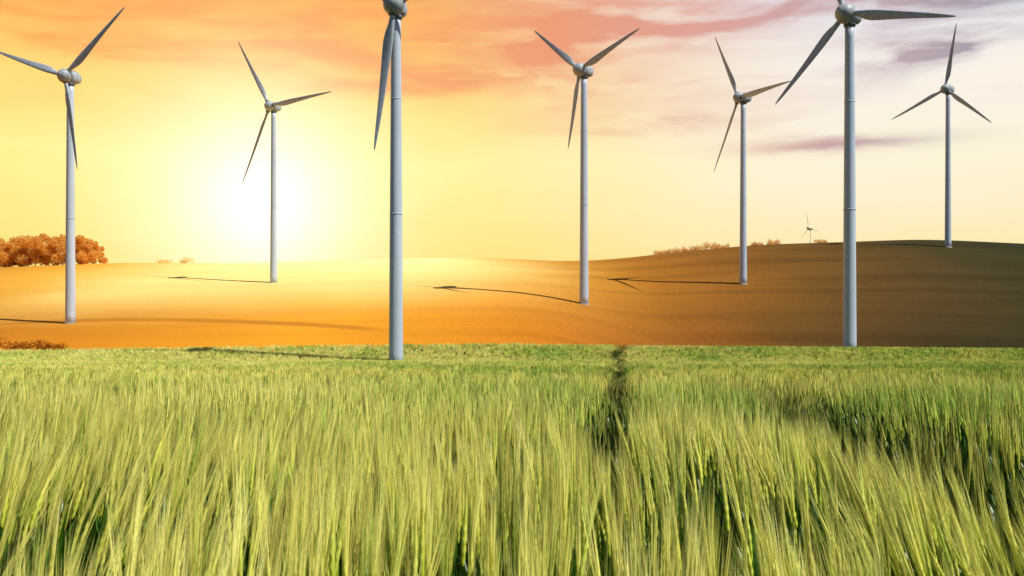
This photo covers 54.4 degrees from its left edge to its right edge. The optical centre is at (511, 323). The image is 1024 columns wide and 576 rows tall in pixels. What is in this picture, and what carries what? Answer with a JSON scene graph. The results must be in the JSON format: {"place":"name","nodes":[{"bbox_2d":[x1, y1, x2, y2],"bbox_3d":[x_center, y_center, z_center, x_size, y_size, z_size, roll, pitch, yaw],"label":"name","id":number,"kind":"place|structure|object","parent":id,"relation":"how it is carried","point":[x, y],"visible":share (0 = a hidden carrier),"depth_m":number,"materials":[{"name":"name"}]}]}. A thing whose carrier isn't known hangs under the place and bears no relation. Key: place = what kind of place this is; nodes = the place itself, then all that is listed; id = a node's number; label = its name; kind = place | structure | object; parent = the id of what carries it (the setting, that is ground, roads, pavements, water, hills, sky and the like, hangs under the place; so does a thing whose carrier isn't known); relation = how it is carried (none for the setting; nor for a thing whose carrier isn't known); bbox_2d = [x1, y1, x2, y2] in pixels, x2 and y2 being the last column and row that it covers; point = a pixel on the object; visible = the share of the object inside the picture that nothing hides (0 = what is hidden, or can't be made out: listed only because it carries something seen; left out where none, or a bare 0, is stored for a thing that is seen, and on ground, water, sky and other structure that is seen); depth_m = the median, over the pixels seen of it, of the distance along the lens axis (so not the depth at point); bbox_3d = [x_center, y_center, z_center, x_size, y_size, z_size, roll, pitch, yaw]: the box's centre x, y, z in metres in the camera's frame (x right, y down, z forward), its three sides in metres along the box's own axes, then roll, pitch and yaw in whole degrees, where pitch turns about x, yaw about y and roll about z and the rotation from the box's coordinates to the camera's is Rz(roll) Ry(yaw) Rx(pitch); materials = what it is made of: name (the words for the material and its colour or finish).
{"place":"outdoors","nodes":[
{"label":"outdoors","id":0,"kind":"place"},
{"bbox_2d":[0,240,1023,353],"bbox_3d":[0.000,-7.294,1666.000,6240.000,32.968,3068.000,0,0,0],"label":"hill","id":1,"kind":"structure","parent":0,"point":[930,293],"depth_m":198.02,"materials":[{"name":"brown soil"}]},
{"bbox_2d":[0,336,10,349],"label":"bush","id":2,"kind":"object","parent":1,"relation":"on","point":[1,345],"visible":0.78,"depth_m":135.26,"materials":[{"name":"brown plant"}]},
{"bbox_2d":[0,242,13,266],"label":"tree","id":3,"kind":"object","parent":1,"relation":"on","point":[4,260],"visible":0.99,"depth_m":275.86,"materials":[{"name":"orange plant"}]},
{"bbox_2d":[0,238,21,266],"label":"tree","id":4,"kind":"object","parent":1,"relation":"on","point":[11,246],"visible":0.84,"depth_m":278.38,"materials":[{"name":"orange plant"}]},
{"bbox_2d":[4,237,34,266],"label":"tree","id":5,"kind":"object","parent":1,"relation":"on","point":[30,259],"visible":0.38,"depth_m":280.48,"materials":[{"name":"orange plant"}]},
{"bbox_2d":[8,341,30,349],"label":"bush","id":6,"kind":"object","parent":1,"relation":"on","point":[19,346],"visible":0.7,"depth_m":134.74,"materials":[{"name":"brown plant"}]},
{"bbox_2d":[14,235,52,265],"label":"tree","id":7,"kind":"object","parent":1,"relation":"on","point":[29,241],"visible":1,"depth_m":276.57,"materials":[{"name":"orange plant"}]},
{"bbox_2d":[27,339,50,350],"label":"bush","id":8,"kind":"object","parent":1,"relation":"on","point":[36,344],"visible":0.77,"depth_m":134.90,"materials":[{"name":"brown plant"}]},
{"bbox_2d":[28,233,64,265],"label":"tree","id":9,"kind":"object","parent":1,"relation":"on","point":[50,244],"visible":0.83,"depth_m":277.36,"materials":[{"name":"orange plant"}]},
{"bbox_2d":[45,341,67,351],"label":"bush","id":10,"kind":"object","parent":1,"relation":"on","point":[48,346],"visible":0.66,"depth_m":134.43,"materials":[{"name":"brown plant"}]},
{"bbox_2d":[45,234,76,264],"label":"tree","id":11,"kind":"object","parent":1,"relation":"on","point":[54,238],"visible":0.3,"depth_m":281.22,"materials":[{"name":"orange plant"}]},
{"bbox_2d":[0,7,124,323],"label":"wind turbine","id":12,"kind":"object","parent":1,"relation":"on","point":[69,78],"visible":0.99,"depth_m":166.37,"materials":[{"name":"paint"}]},
{"bbox_2d":[51,235,97,264],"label":"tree","id":13,"kind":"object","parent":1,"relation":"on","point":[80,253],"visible":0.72,"depth_m":275.03,"materials":[{"name":"orange plant"}]},
{"bbox_2d":[64,236,102,263],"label":"tree","id":14,"kind":"object","parent":1,"relation":"on","point":[90,245],"visible":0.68,"depth_m":278.20,"materials":[{"name":"orange plant"}]},
{"bbox_2d":[90,245,107,263],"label":"tree","id":15,"kind":"object","parent":1,"relation":"on","point":[103,259],"visible":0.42,"depth_m":281.71,"materials":[{"name":"orange plant"}]},
{"bbox_2d":[156,259,173,262],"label":"shrub","id":16,"kind":"object","parent":1,"relation":"on","point":[163,261],"visible":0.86,"depth_m":280.36,"materials":[{"name":"orange plant"}]},
{"bbox_2d":[179,257,194,262],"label":"shrub","id":17,"kind":"object","parent":1,"relation":"on","point":[184,260],"visible":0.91,"depth_m":280.29,"materials":[{"name":"orange plant"}]},
{"bbox_2d":[238,42,331,282],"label":"wind turbine","id":18,"kind":"object","parent":1,"relation":"on","point":[273,108],"visible":0.98,"depth_m":220.97,"materials":[{"name":"paint"}]},
{"bbox_2d":[534,28,639,304],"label":"wind turbine","id":19,"kind":"object","parent":1,"relation":"on","point":[583,72],"visible":0.98,"depth_m":193.85,"materials":[{"name":"paint"}]},
{"bbox_2d":[652,250,668,254],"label":"shrub","id":20,"kind":"object","parent":1,"relation":"on","point":[659,252],"visible":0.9,"depth_m":280.55,"materials":[{"name":"orange plant"}]},
{"bbox_2d":[665,247,681,252],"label":"shrub","id":21,"kind":"object","parent":1,"relation":"on","point":[673,250],"visible":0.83,"depth_m":280.75,"materials":[{"name":"orange plant"}]},
{"bbox_2d":[675,247,691,251],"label":"shrub","id":22,"kind":"object","parent":1,"relation":"on","point":[684,249],"visible":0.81,"depth_m":280.18,"materials":[{"name":"orange plant"}]},
{"bbox_2d":[689,244,702,250],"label":"shrub","id":23,"kind":"object","parent":1,"relation":"on","point":[697,248],"visible":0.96,"depth_m":280.66,"materials":[{"name":"orange plant"}]},
{"bbox_2d":[701,241,715,248],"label":"shrub","id":24,"kind":"object","parent":1,"relation":"on","point":[711,246],"visible":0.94,"depth_m":280.57,"materials":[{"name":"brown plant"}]},
{"bbox_2d":[715,243,729,247],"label":"shrub","id":25,"kind":"object","parent":1,"relation":"on","point":[722,246],"visible":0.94,"depth_m":280.28,"materials":[{"name":"orange plant"}]},
{"bbox_2d":[713,37,789,284],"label":"wind turbine","id":26,"kind":"object","parent":1,"relation":"on","point":[742,99],"visible":0.97,"depth_m":218.69,"materials":[{"name":"paint"}]},
{"bbox_2d":[750,241,763,245],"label":"shrub","id":27,"kind":"object","parent":1,"relation":"on","point":[755,243],"visible":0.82,"depth_m":280.42,"materials":[{"name":"orange plant"}]},
{"bbox_2d":[766,239,780,244],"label":"shrub","id":28,"kind":"object","parent":1,"relation":"on","point":[772,242],"visible":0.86,"depth_m":280.19,"materials":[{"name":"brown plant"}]},
{"bbox_2d":[802,213,818,242],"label":"wind turbine","id":29,"kind":"object","parent":1,"relation":"on","point":[810,228],"visible":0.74,"depth_m":429.71,"materials":[{"name":"paint"}]},
{"bbox_2d":[814,239,827,242],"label":"shrub","id":30,"kind":"object","parent":1,"relation":"on","point":[821,241],"visible":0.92,"depth_m":280.25,"materials":[{"name":"orange plant"}]},
{"bbox_2d":[775,0,955,347],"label":"wind turbine","id":31,"kind":"object","parent":1,"relation":"on","point":[849,16],"visible":0.94,"depth_m":133.84,"materials":[{"name":"paint"}]},
{"bbox_2d":[891,23,991,247],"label":"wind turbine","id":32,"kind":"object","parent":1,"relation":"on","point":[946,89],"visible":1,"depth_m":258.87,"materials":[{"name":"paint"}]},
{"bbox_2d":[0,0,1023,266],"label":"sky","id":33,"kind":"structure","parent":0,"point":[170,111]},
{"bbox_2d":[8,349,1023,575],"bbox_3d":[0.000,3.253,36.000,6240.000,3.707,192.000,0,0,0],"label":"field","id":34,"kind":"structure","parent":0,"point":[721,563],"depth_m":10.63,"materials":[{"name":"green plant"}]},
{"bbox_2d":[374,0,407,360],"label":"wind turbine","id":35,"kind":"object","parent":34,"relation":"on","point":[396,10],"visible":0.94,"depth_m":116.85,"materials":[{"name":"paint"}]},
{"bbox_2d":[0,342,1023,575],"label":"barley","id":36,"kind":"object","parent":34,"relation":"on","point":[306,460],"visible":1,"depth_m":4.75,"materials":[{"name":"green plant"}]}
]}

